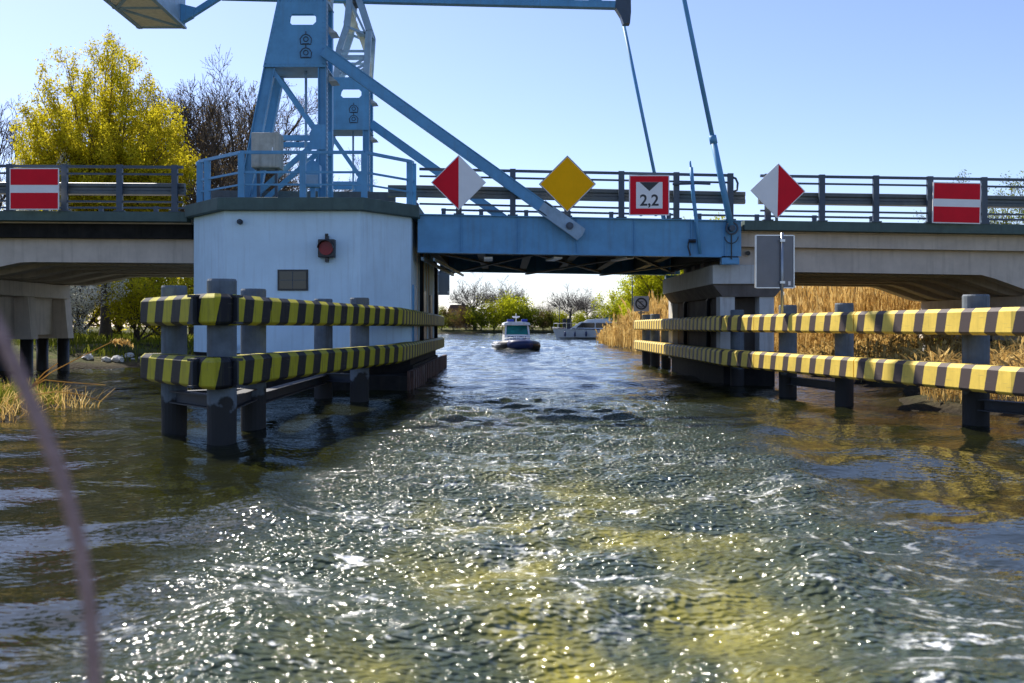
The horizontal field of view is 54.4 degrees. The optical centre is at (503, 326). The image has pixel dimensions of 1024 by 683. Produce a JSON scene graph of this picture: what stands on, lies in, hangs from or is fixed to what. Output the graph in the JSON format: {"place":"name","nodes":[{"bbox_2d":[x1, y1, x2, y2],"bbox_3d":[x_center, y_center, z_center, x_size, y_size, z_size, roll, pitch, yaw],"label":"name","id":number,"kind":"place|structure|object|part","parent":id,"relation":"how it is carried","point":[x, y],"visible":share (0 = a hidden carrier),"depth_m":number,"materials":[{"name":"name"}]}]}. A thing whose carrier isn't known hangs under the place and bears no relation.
{"place":"outdoors","nodes":[
{"label":"outdoors","id":0,"kind":"place"},
{"bbox_2d":[0,333,1023,682],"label":"water","id":1,"kind":"structure","parent":0,"point":[480,509],"depth_m":8.35,"materials":[{"name":"liquid"}]},
{"bbox_2d":[0,279,73,373],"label":"bridge pier","id":2,"kind":"structure","parent":1,"relation":"in","point":[41,313],"depth_m":37.12,"materials":[{"name":"grey concrete"}]},
{"bbox_2d":[0,211,193,285],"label":"approach span","id":3,"kind":"object","parent":2,"relation":"on","point":[77,248],"visible":0.85,"depth_m":30.20,"materials":[{"name":"grey concrete"}]},
{"bbox_2d":[10,168,58,210],"bbox_3d":[-13.764,-4.044,29.298,1.445,1.220,0.244,0,0,0],"label":"waterway sign","id":4,"kind":"object","parent":3,"relation":"attached to","point":[31,189],"visible":1,"depth_m":29.18,"materials":[{"name":"metal"}]},
{"bbox_2d":[0,206,184,211],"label":"kerb","id":5,"kind":"object","parent":3,"relation":"on","point":[102,208],"visible":0.09,"depth_m":39.76,"materials":[{"name":"paint"}]},
{"bbox_2d":[0,164,185,211],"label":"bridge railing","id":6,"kind":"object","parent":3,"relation":"on","point":[174,189],"visible":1,"depth_m":29.45,"materials":[{"name":"metal"}]},
{"bbox_2d":[140,278,443,445],"bbox_3d":[-3.401,1.425,27.944,2.634,4.250,28.146,0,0,6],"label":"fender","id":7,"kind":"object","parent":1,"relation":"in","point":[221,372],"visible":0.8,"depth_m":16.10,"materials":[{"name":"wood"}]},
{"bbox_2d":[491,316,540,349],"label":"police boat","id":8,"kind":"object","parent":1,"relation":"on","point":[515,335],"visible":0.99,"depth_m":72.57,"materials":[{"name":"white plastic"}]},
{"bbox_2d":[552,314,619,338],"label":"motor yacht","id":9,"kind":"object","parent":1,"relation":"on","point":[585,329],"visible":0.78,"depth_m":141.78,"materials":[{"name":"white plastic"}]},
{"bbox_2d":[634,294,1023,425],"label":"fender","id":10,"kind":"object","parent":1,"relation":"in","point":[976,321],"visible":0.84,"depth_m":20.29,"materials":[{"name":"wood"}]},
{"bbox_2d":[634,296,648,319],"bbox_3d":[6.498,-0.879,47.041,0.720,1.138,0.128,0,0,0],"label":"no anchoring sign","id":11,"kind":"object","parent":10,"relation":"on","point":[641,303],"visible":0.98,"depth_m":47.00,"materials":[{"name":"white metal"}]},
{"bbox_2d":[755,233,794,313],"bbox_3d":[6.550,-1.288,24.016,0.966,1.957,0.145,0,0,-4],"label":"sign board","id":12,"kind":"object","parent":10,"relation":"on","point":[774,261],"visible":1,"depth_m":24.03,"materials":[{"name":"metal"}]},
{"bbox_2d":[0,327,1023,424],"bbox_3d":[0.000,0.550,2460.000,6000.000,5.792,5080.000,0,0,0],"label":"ground","id":13,"kind":"structure","parent":0,"point":[914,400],"depth_m":41.46,"materials":[{"name":"soil"}]},
{"bbox_2d":[0,93,42,210],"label":"bare tree","id":14,"kind":"object","parent":13,"relation":"on","point":[10,150],"visible":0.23,"depth_m":76.86,"materials":[{"name":"brown plant"}]},
{"bbox_2d":[2,147,72,210],"bbox_3d":[-25.895,-4.475,53.695,5.023,11.660,4.857,0,0,-4],"label":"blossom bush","id":15,"kind":"object","parent":13,"relation":"on","point":[60,158],"visible":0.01,"depth_m":54.20,"materials":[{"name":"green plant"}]},
{"bbox_2d":[0,317,101,682],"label":"stalk","id":16,"kind":"object","parent":13,"relation":"on","point":[43,432],"visible":1,"depth_m":1.24,"materials":[{"name":"plant"}]},
{"bbox_2d":[0,375,115,422],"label":"dead reed litter","id":17,"kind":"object","parent":13,"relation":"on","point":[10,407],"visible":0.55,"depth_m":20.85,"materials":[{"name":"beige plant"}]},
{"bbox_2d":[36,391,102,401],"bbox_3d":[-8.188,1.301,18.600,1.379,0.208,0.025,0,0,0],"label":"reed stalk","id":18,"kind":"object","parent":17,"relation":"on","point":[65,392],"visible":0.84,"depth_m":18.59,"materials":[{"name":"brown plant"}]},
{"bbox_2d":[33,379,102,386],"bbox_3d":[-8.250,1.128,18.600,1.621,0.290,0.026,0,0,0],"label":"reed stalk","id":19,"kind":"object","parent":13,"relation":"on","point":[64,381],"visible":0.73,"depth_m":18.59,"materials":[{"name":"brown plant"}]},
{"bbox_2d":[12,337,133,400],"bbox_3d":[-8.043,0.788,18.602,2.277,1.208,0.204,0,0,0],"label":"reed stalk","id":20,"kind":"object","parent":13,"relation":"on","point":[115,341],"visible":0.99,"depth_m":18.59,"materials":[{"name":"brown plant"}]},
{"bbox_2d":[32,363,57,384],"bbox_3d":[-8.578,0.889,18.600,0.492,0.428,0.026,0,0,0],"label":"reed stalk","id":21,"kind":"object","parent":20,"relation":"attached to","point":[43,373],"visible":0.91,"depth_m":18.59,"materials":[{"name":"brown plant"}]},
{"bbox_2d":[81,354,93,359],"bbox_3d":[-18.269,1.350,43.716,0.515,0.336,0.481,0,0,0],"label":"bank stone","id":22,"kind":"object","parent":13,"relation":"on","point":[88,357],"visible":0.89,"depth_m":43.55,"materials":[{"name":"stone"}]},
{"bbox_2d":[70,279,129,340],"bbox_3d":[-21.490,-1.594,48.711,5.910,5.423,5.714,0,0,42],"label":"blossom bush","id":23,"kind":"object","parent":13,"relation":"on","point":[77,296],"visible":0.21,"depth_m":48.27,"materials":[{"name":"white plant"}]},
{"bbox_2d":[74,278,132,332],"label":"green shrub","id":24,"kind":"object","parent":13,"relation":"on","point":[95,316],"visible":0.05,"depth_m":67.81,"materials":[{"name":"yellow plant"}]},
{"bbox_2d":[73,277,134,333],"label":"green shrub","id":25,"kind":"object","parent":13,"relation":"on","point":[119,328],"visible":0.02,"depth_m":71.66,"materials":[{"name":"yellow plant"}]},
{"bbox_2d":[5,25,206,338],"bbox_3d":[-23.161,-8.218,57.783,11.034,18.618,11.372,0,0,0],"label":"willow tree","id":26,"kind":"object","parent":13,"relation":"on","point":[107,143],"visible":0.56,"depth_m":55.68,"materials":[{"name":"yellow plant"}]},
{"bbox_2d":[101,357,110,361],"bbox_3d":[-17.372,1.442,43.516,0.410,0.280,0.426,0,0,0],"label":"bank stone","id":27,"kind":"object","parent":13,"relation":"on","point":[105,359],"visible":1,"depth_m":43.39,"materials":[{"name":"stone"}]},
{"bbox_2d":[111,355,123,361],"bbox_3d":[-17.031,1.450,43.861,0.589,0.407,0.586,0,0,0],"label":"bank stone","id":28,"kind":"object","parent":13,"relation":"on","point":[116,358],"visible":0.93,"depth_m":43.65,"materials":[{"name":"stone"}]},
{"bbox_2d":[100,277,193,341],"bbox_3d":[-18.306,-1.898,51.945,5.242,6.204,6.357,0,0,-28],"label":"green shrub","id":29,"kind":"object","parent":13,"relation":"on","point":[137,294],"visible":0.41,"depth_m":50.74,"materials":[{"name":"green plant"}]},
{"bbox_2d":[106,277,193,337],"bbox_3d":[-18.256,-2.341,55.894,7.311,7.134,6.029,0,0,-12],"label":"green shrub","id":30,"kind":"object","parent":13,"relation":"on","point":[184,284],"visible":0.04,"depth_m":55.02,"materials":[{"name":"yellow plant"}]},
{"bbox_2d":[54,82,256,279],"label":"bare tree","id":31,"kind":"object","parent":13,"relation":"on","point":[196,129],"visible":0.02,"depth_m":79.17,"materials":[{"name":"brown plant"}]},
{"bbox_2d":[127,277,193,335],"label":"green shrub","id":32,"kind":"object","parent":13,"relation":"on","point":[191,330],"depth_m":65.75,"materials":[{"name":"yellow plant"}]},
{"bbox_2d":[86,33,310,211],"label":"bare tree","id":33,"kind":"object","parent":13,"relation":"on","point":[190,122],"visible":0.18,"depth_m":69.20,"materials":[{"name":"brown plant"}]},
{"bbox_2d":[168,44,317,211],"bbox_3d":[-17.642,-7.998,62.969,11.538,18.290,13.623,0,0,18],"label":"bare tree","id":34,"kind":"object","parent":13,"relation":"on","point":[216,168],"visible":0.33,"depth_m":62.00,"materials":[{"name":"brown plant"}]},
{"bbox_2d":[155,80,345,210],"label":"bare tree","id":35,"kind":"object","parent":13,"relation":"on","point":[249,118],"visible":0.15,"depth_m":68.94,"materials":[{"name":"brown plant"}]},
{"bbox_2d":[211,129,307,190],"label":"bare tree","id":36,"kind":"object","parent":13,"relation":"on","point":[283,162],"visible":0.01,"depth_m":83.71,"materials":[{"name":"brown plant"}]},
{"bbox_2d":[227,150,376,191],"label":"bare tree","id":37,"kind":"object","parent":13,"relation":"on","point":[296,188],"visible":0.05,"depth_m":77.78,"materials":[{"name":"brown plant"}]},
{"bbox_2d":[185,197,437,389],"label":"bridge house","id":38,"kind":"structure","parent":13,"relation":"on","point":[269,244],"depth_m":27.50,"materials":[{"name":"white painted wall"},{"name":"green grey concrete"},{"name":"black paint"}]},
{"bbox_2d":[251,132,282,196],"bbox_3d":[-6.882,-4.582,28.985,0.800,2.057,0.630,0,0,0],"label":"control cabinet","id":39,"kind":"object","parent":38,"relation":"on","point":[266,141],"visible":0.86,"depth_m":28.70,"materials":[{"name":"metal"}]},
{"bbox_3d":[-6.917,-5.105,28.694,0.670,0.930,0.048,0,0,0],"label":"door","id":40,"kind":"part","parent":39,"relation":"part of","materials":[{"name":"paint"}]},
{"bbox_2d":[245,0,339,196],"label":"lifting tower","id":41,"kind":"structure","parent":38,"relation":"on","point":[293,51],"depth_m":29.54,"materials":[{"name":"blue metal"}]},
{"bbox_2d":[320,45,584,239],"bbox_3d":[-1.498,-5.409,29.315,7.801,5.720,0.330,0,0,0],"label":"push strut","id":42,"kind":"object","parent":41,"relation":"attached to","point":[559,219],"visible":1,"depth_m":29.25,"materials":[{"name":"blue paint"}]},
{"bbox_2d":[278,270,307,290],"bbox_3d":[-5.820,-1.290,27.470,0.840,0.580,0.059,0,0,0],"label":"window","id":43,"kind":"structure","parent":38,"relation":"in","point":[288,280],"depth_m":27.45,"materials":[{"name":"grey glass"}]},
{"bbox_2d":[196,151,415,204],"bbox_3d":[-5.852,-4.208,28.482,6.553,1.313,2.064,0,0,0],"label":"platform railing","id":44,"kind":"object","parent":38,"relation":"on","point":[410,180],"visible":0.93,"depth_m":27.51,"materials":[{"name":"blue metal"}]},
{"bbox_2d":[306,159,321,196],"bbox_3d":[-5.481,-4.180,28.593,0.440,1.253,0.315,0,0,0],"label":"switch box","id":45,"kind":"object","parent":38,"relation":"on","point":[313,178],"visible":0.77,"depth_m":28.45,"materials":[{"name":"blue paint"}]},
{"bbox_2d":[306,175,317,183],"bbox_3d":[-5.481,-4.200,28.442,0.360,0.300,0.013,0,0,0],"label":"door","id":46,"kind":"structure","parent":45,"relation":"in","point":[310,179],"depth_m":28.43,"materials":[{"name":"metal"}]},
{"bbox_2d":[317,234,335,261],"bbox_3d":[-4.860,-2.165,27.267,0.460,0.770,0.455,0,0,0],"label":"signal light","id":47,"kind":"object","parent":38,"relation":"attached to","point":[326,246],"visible":1,"depth_m":27.24,"materials":[{"name":"red glass"}]},
{"bbox_2d":[309,0,378,191],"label":"lifting tower","id":48,"kind":"structure","parent":38,"relation":"on","point":[352,117],"depth_m":38.92,"materials":[{"name":"blue metal"}]},
{"bbox_2d":[343,4,371,76],"bbox_3d":[-5.835,-11.452,39.650,1.211,3.237,0.440,0,0,0],"label":"rack bar","id":49,"kind":"object","parent":48,"relation":"attached to","point":[354,24],"visible":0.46,"depth_m":39.56,"materials":[{"name":"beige metal"}]},
{"bbox_2d":[180,0,630,25],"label":"balance beam","id":50,"kind":"structure","parent":48,"relation":"on","point":[622,8],"depth_m":39.23,"materials":[{"name":"blue metal"}]},
{"bbox_2d":[103,0,186,28],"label":"counterweight","id":51,"kind":"object","parent":50,"relation":"attached to","point":[151,14],"visible":1,"depth_m":38.26,"materials":[{"name":"metal"}]},
{"bbox_2d":[412,285,416,340],"bbox_3d":[-2.689,-0.275,30.100,0.058,1.950,1.000,0,0,0],"label":"door","id":52,"kind":"structure","parent":38,"relation":"in","point":[414,288],"depth_m":29.68,"materials":[{"name":"blue paint"}]},
{"bbox_2d":[424,291,425,339],"bbox_3d":[-2.689,-0.250,33.650,0.058,1.900,0.900,0,0,0],"label":"door","id":53,"kind":"structure","parent":38,"relation":"in","point":[424,291],"depth_m":33.43,"materials":[{"name":"black paint"}]},
{"bbox_2d":[429,295,432,338],"bbox_3d":[-2.689,-0.225,36.700,0.058,1.850,1.000,0,0,0],"label":"door","id":54,"kind":"structure","parent":38,"relation":"in","point":[430,297],"depth_m":36.20,"materials":[{"name":"black paint"}]},
{"bbox_2d":[333,354,446,390],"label":"quay block","id":55,"kind":"structure","parent":13,"relation":"on","point":[416,377],"depth_m":27.17,"materials":[{"name":"concrete"}]},
{"bbox_2d":[438,270,449,314],"bbox_3d":[-2.599,-1.397,42.627,0.565,2.093,0.145,0,0,0],"label":"sign board","id":56,"kind":"object","parent":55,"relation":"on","point":[443,283],"visible":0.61,"depth_m":42.65,"materials":[{"name":"metal"}]},
{"bbox_2d":[438,304,461,329],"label":"bush","id":57,"kind":"object","parent":13,"relation":"on","point":[446,318],"visible":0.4,"depth_m":264.06,"materials":[{"name":"green plant"}]},
{"bbox_2d":[440,303,467,329],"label":"bush","id":58,"kind":"object","parent":13,"relation":"on","point":[459,321],"visible":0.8,"depth_m":265.25,"materials":[{"name":"green plant"}]},
{"bbox_2d":[447,305,469,327],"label":"house","id":59,"kind":"structure","parent":13,"relation":"on","point":[455,307],"depth_m":297.20,"materials":[{"name":"brown brick"}]},
{"bbox_2d":[452,305,477,329],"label":"bush","id":60,"kind":"object","parent":13,"relation":"on","point":[469,327],"visible":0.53,"depth_m":267.99,"materials":[{"name":"green plant"}]},
{"bbox_2d":[0,328,936,411],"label":"bank grass","id":61,"kind":"structure","parent":13,"relation":"on","point":[90,337],"depth_m":46.70,"materials":[{"name":"green plant"}]},
{"bbox_2d":[446,272,502,329],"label":"bare tree","id":62,"kind":"object","parent":13,"relation":"on","point":[467,295],"visible":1,"depth_m":266.10,"materials":[{"name":"grey plant"}]},
{"bbox_2d":[465,302,501,330],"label":"bush","id":63,"kind":"object","parent":13,"relation":"on","point":[482,322],"visible":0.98,"depth_m":264.37,"materials":[{"name":"green plant"}]},
{"bbox_2d":[460,296,513,329],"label":"bush","id":64,"kind":"object","parent":13,"relation":"on","point":[493,309],"visible":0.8,"depth_m":265.06,"materials":[{"name":"green plant"}]},
{"bbox_2d":[480,274,530,328],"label":"bare tree","id":65,"kind":"object","parent":13,"relation":"on","point":[514,290],"visible":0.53,"depth_m":274.32,"materials":[{"name":"grey plant"}]},
{"bbox_2d":[439,300,584,327],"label":"distant wood","id":66,"kind":"object","parent":13,"relation":"on","point":[501,324],"depth_m":346.81,"materials":[{"name":"green plant"}]},
{"bbox_2d":[494,289,537,328],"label":"bush","id":67,"kind":"object","parent":13,"relation":"on","point":[513,303],"visible":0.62,"depth_m":264.88,"materials":[{"name":"green plant"}]},
{"bbox_2d":[494,293,545,327],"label":"bush","id":68,"kind":"object","parent":13,"relation":"on","point":[521,312],"visible":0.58,"depth_m":265.29,"materials":[{"name":"green plant"}]},
{"bbox_2d":[525,306,544,329],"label":"bush","id":69,"kind":"object","parent":13,"relation":"on","point":[535,315],"visible":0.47,"depth_m":268.28,"materials":[{"name":"green plant"}]},
{"bbox_2d":[532,310,555,329],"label":"bush","id":70,"kind":"object","parent":13,"relation":"on","point":[545,325],"visible":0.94,"depth_m":269.18,"materials":[{"name":"green plant"}]},
{"bbox_2d":[534,300,554,327],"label":"bare tree","id":71,"kind":"object","parent":13,"relation":"on","point":[540,305],"visible":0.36,"depth_m":328.44,"materials":[{"name":"grey plant"}]},
{"bbox_2d":[537,308,566,329],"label":"bush","id":72,"kind":"object","parent":13,"relation":"on","point":[552,313],"visible":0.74,"depth_m":269.21,"materials":[{"name":"green plant"}]},
{"bbox_2d":[552,307,571,327],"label":"bush","id":73,"kind":"object","parent":13,"relation":"on","point":[564,315],"visible":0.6,"depth_m":270.19,"materials":[{"name":"green plant"}]},
{"bbox_2d":[543,283,597,327],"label":"bare tree","id":74,"kind":"object","parent":13,"relation":"on","point":[567,301],"visible":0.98,"depth_m":269.93,"materials":[{"name":"grey plant"}]},
{"bbox_2d":[566,308,587,326],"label":"bush","id":75,"kind":"object","parent":13,"relation":"on","point":[580,317],"visible":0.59,"depth_m":271.40,"materials":[{"name":"green plant"}]},
{"bbox_2d":[570,288,603,314],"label":"bare tree","id":76,"kind":"object","parent":13,"relation":"on","point":[590,303],"visible":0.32,"depth_m":284.26,"materials":[{"name":"grey plant"}]},
{"bbox_2d":[581,308,605,319],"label":"bush","id":77,"kind":"object","parent":13,"relation":"on","point":[593,316],"visible":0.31,"depth_m":271.81,"materials":[{"name":"green plant"}]},
{"bbox_2d":[589,278,635,320],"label":"lime willow","id":78,"kind":"object","parent":13,"relation":"on","point":[608,308],"visible":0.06,"depth_m":122.67,"materials":[{"name":"green plant"}]},
{"bbox_2d":[611,293,626,321],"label":"lime willow","id":79,"kind":"object","parent":13,"relation":"on","point":[619,301],"visible":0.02,"depth_m":163.37,"materials":[{"name":"green plant"}]},
{"bbox_2d":[632,275,632,307],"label":"mast pole","id":80,"kind":"object","parent":13,"relation":"on","point":[632,290],"visible":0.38,"depth_m":91.96,"materials":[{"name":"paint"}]},
{"bbox_2d":[609,275,666,317],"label":"lime willow","id":81,"kind":"object","parent":13,"relation":"on","point":[640,287],"visible":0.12,"depth_m":102.89,"materials":[{"name":"green plant"}]},
{"bbox_2d":[644,211,724,294],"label":"lime willow","id":82,"kind":"object","parent":13,"relation":"on","point":[658,279],"visible":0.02,"depth_m":100.09,"materials":[{"name":"green plant"}]},
{"bbox_2d":[663,256,780,385],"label":"rest pier","id":83,"kind":"structure","parent":13,"relation":"on","point":[716,290],"depth_m":30.95,"materials":[{"name":"concrete"}]},
{"bbox_2d":[418,214,741,278],"bbox_3d":[2.250,-2.610,34.675,9.605,1.519,10.450,0,0,0],"label":"lifting span","id":84,"kind":"object","parent":83,"relation":"on","point":[451,244],"visible":0.95,"depth_m":29.53,"materials":[{"name":"blue paint"}]},
{"bbox_2d":[370,120,505,214],"bbox_3d":[-1.498,-5.409,39.905,7.801,5.720,0.330,0,0,0],"label":"push strut","id":85,"kind":"object","parent":84,"relation":"attached to","point":[400,144],"visible":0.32,"depth_m":39.84,"materials":[{"name":"blue paint"}]},
{"bbox_2d":[431,155,485,212],"bbox_3d":[-1.323,-4.199,29.298,1.614,1.678,0.244,0,0,0],"label":"waterway sign","id":86,"kind":"object","parent":84,"relation":"attached to","point":[458,182],"visible":1,"depth_m":29.18,"materials":[{"name":"metal"}]},
{"bbox_2d":[441,208,672,218],"bbox_3d":[2.115,-3.948,39.700,9.331,1.576,0.380,0,0,0],"label":"bridge railing","id":87,"kind":"object","parent":84,"relation":"on","point":[480,211],"visible":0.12,"depth_m":39.76,"materials":[{"name":"metal"}]},
{"bbox_2d":[388,168,745,219],"bbox_3d":[1.875,-3.937,29.610,10.650,1.558,0.380,0,0,0],"label":"bridge railing","id":88,"kind":"object","parent":84,"relation":"on","point":[620,195],"visible":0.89,"depth_m":29.52,"materials":[{"name":"metal"}]},
{"bbox_2d":[539,156,595,214],"bbox_3d":[1.867,-4.156,29.294,1.668,1.726,0.252,0,0,0],"label":"waterway sign","id":89,"kind":"object","parent":88,"relation":"attached to","point":[567,184],"visible":1,"depth_m":29.18,"materials":[{"name":"metal"}]},
{"bbox_2d":[629,175,668,215],"bbox_3d":[4.269,-3.856,29.294,1.182,1.182,0.252,0,0,0],"label":"waterway sign","id":90,"kind":"object","parent":88,"relation":"attached to","point":[648,195],"visible":1,"depth_m":29.18,"materials":[{"name":"red metal"}]},
{"bbox_2d":[622,26,671,274],"bbox_3d":[5.858,-7.063,40.000,2.192,10.125,0.240,0,0,0],"label":"lift rod","id":91,"kind":"object","parent":84,"relation":"attached to","point":[639,101],"visible":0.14,"depth_m":39.94,"materials":[{"name":"blue paint"}]},
{"bbox_2d":[672,161,710,255],"bbox_3d":[5.547,-3.495,29.390,1.117,2.809,0.120,0,0,0],"label":"signal mast","id":92,"kind":"object","parent":84,"relation":"attached to","point":[691,183],"visible":1,"depth_m":29.35,"materials":[{"name":"blue metal"}]},
{"bbox_2d":[682,0,738,258],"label":"lift rod","id":93,"kind":"object","parent":84,"relation":"attached to","point":[721,181],"visible":1,"depth_m":29.36,"materials":[{"name":"blue paint"}]},
{"bbox_2d":[594,286,1023,403],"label":"reed bed","id":94,"kind":"object","parent":13,"relation":"on","point":[804,299],"visible":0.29,"depth_m":43.19,"materials":[{"name":"beige plant"}]},
{"bbox_2d":[913,208,998,222],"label":"young birch","id":95,"kind":"object","parent":13,"relation":"on","point":[989,217],"depth_m":70.59,"materials":[{"name":"green plant"}]},
{"bbox_2d":[919,296,1023,352],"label":"bridge pier","id":96,"kind":"structure","parent":13,"relation":"on","point":[1009,301],"depth_m":35.76,"materials":[{"name":"grey concrete"}]},
{"bbox_2d":[683,220,1023,301],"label":"approach span","id":97,"kind":"object","parent":96,"relation":"on","point":[920,262],"visible":0.77,"depth_m":30.20,"materials":[{"name":"grey concrete"}]},
{"bbox_2d":[750,163,804,220],"bbox_3d":[8.040,-3.955,29.298,1.614,1.678,0.244,1,0,0],"label":"waterway sign","id":98,"kind":"object","parent":97,"relation":"attached to","point":[777,190],"visible":1,"depth_m":29.18,"materials":[{"name":"metal"}]},
{"bbox_2d":[693,213,1023,224],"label":"bridge railing","id":99,"kind":"object","parent":97,"relation":"on","point":[757,216],"visible":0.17,"depth_m":39.76,"materials":[{"name":"metal"}]},
{"bbox_2d":[758,174,1023,223],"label":"bridge railing","id":100,"kind":"object","parent":97,"relation":"on","point":[821,199],"visible":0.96,"depth_m":29.45,"materials":[{"name":"metal"}]},
{"bbox_2d":[932,182,980,223],"bbox_3d":[13.286,-3.631,29.298,1.407,1.201,0.244,1,0,0],"label":"waterway sign","id":101,"kind":"object","parent":97,"relation":"attached to","point":[956,202],"visible":1,"depth_m":29.18,"materials":[{"name":"metal"}]},
{"bbox_2d":[953,169,1022,223],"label":"young birch","id":102,"kind":"object","parent":13,"relation":"on","point":[1003,211],"visible":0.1,"depth_m":66.36,"materials":[{"name":"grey plant"}]},
{"bbox_2d":[1000,171,1023,223],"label":"young birch","id":103,"kind":"object","parent":13,"relation":"on","point":[1021,209],"visible":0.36,"depth_m":63.40,"materials":[{"name":"green plant"}]},
{"bbox_2d":[0,0,1023,326],"label":"sky","id":104,"kind":"structure","parent":0,"point":[905,88],"materials":[{"name":"blue"}]},
{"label":"road","id":105,"kind":"structure","parent":0,"visible":0},
{"bbox_2d":[211,190,395,201],"bbox_3d":[-6.400,-3.895,31.370,6.004,0.790,0.260,0,0,0],"label":"guard rail","id":106,"kind":"object","parent":105,"relation":"on","point":[234,193],"visible":0.2,"depth_m":31.24,"materials":[{"name":"metal"}]}
]}

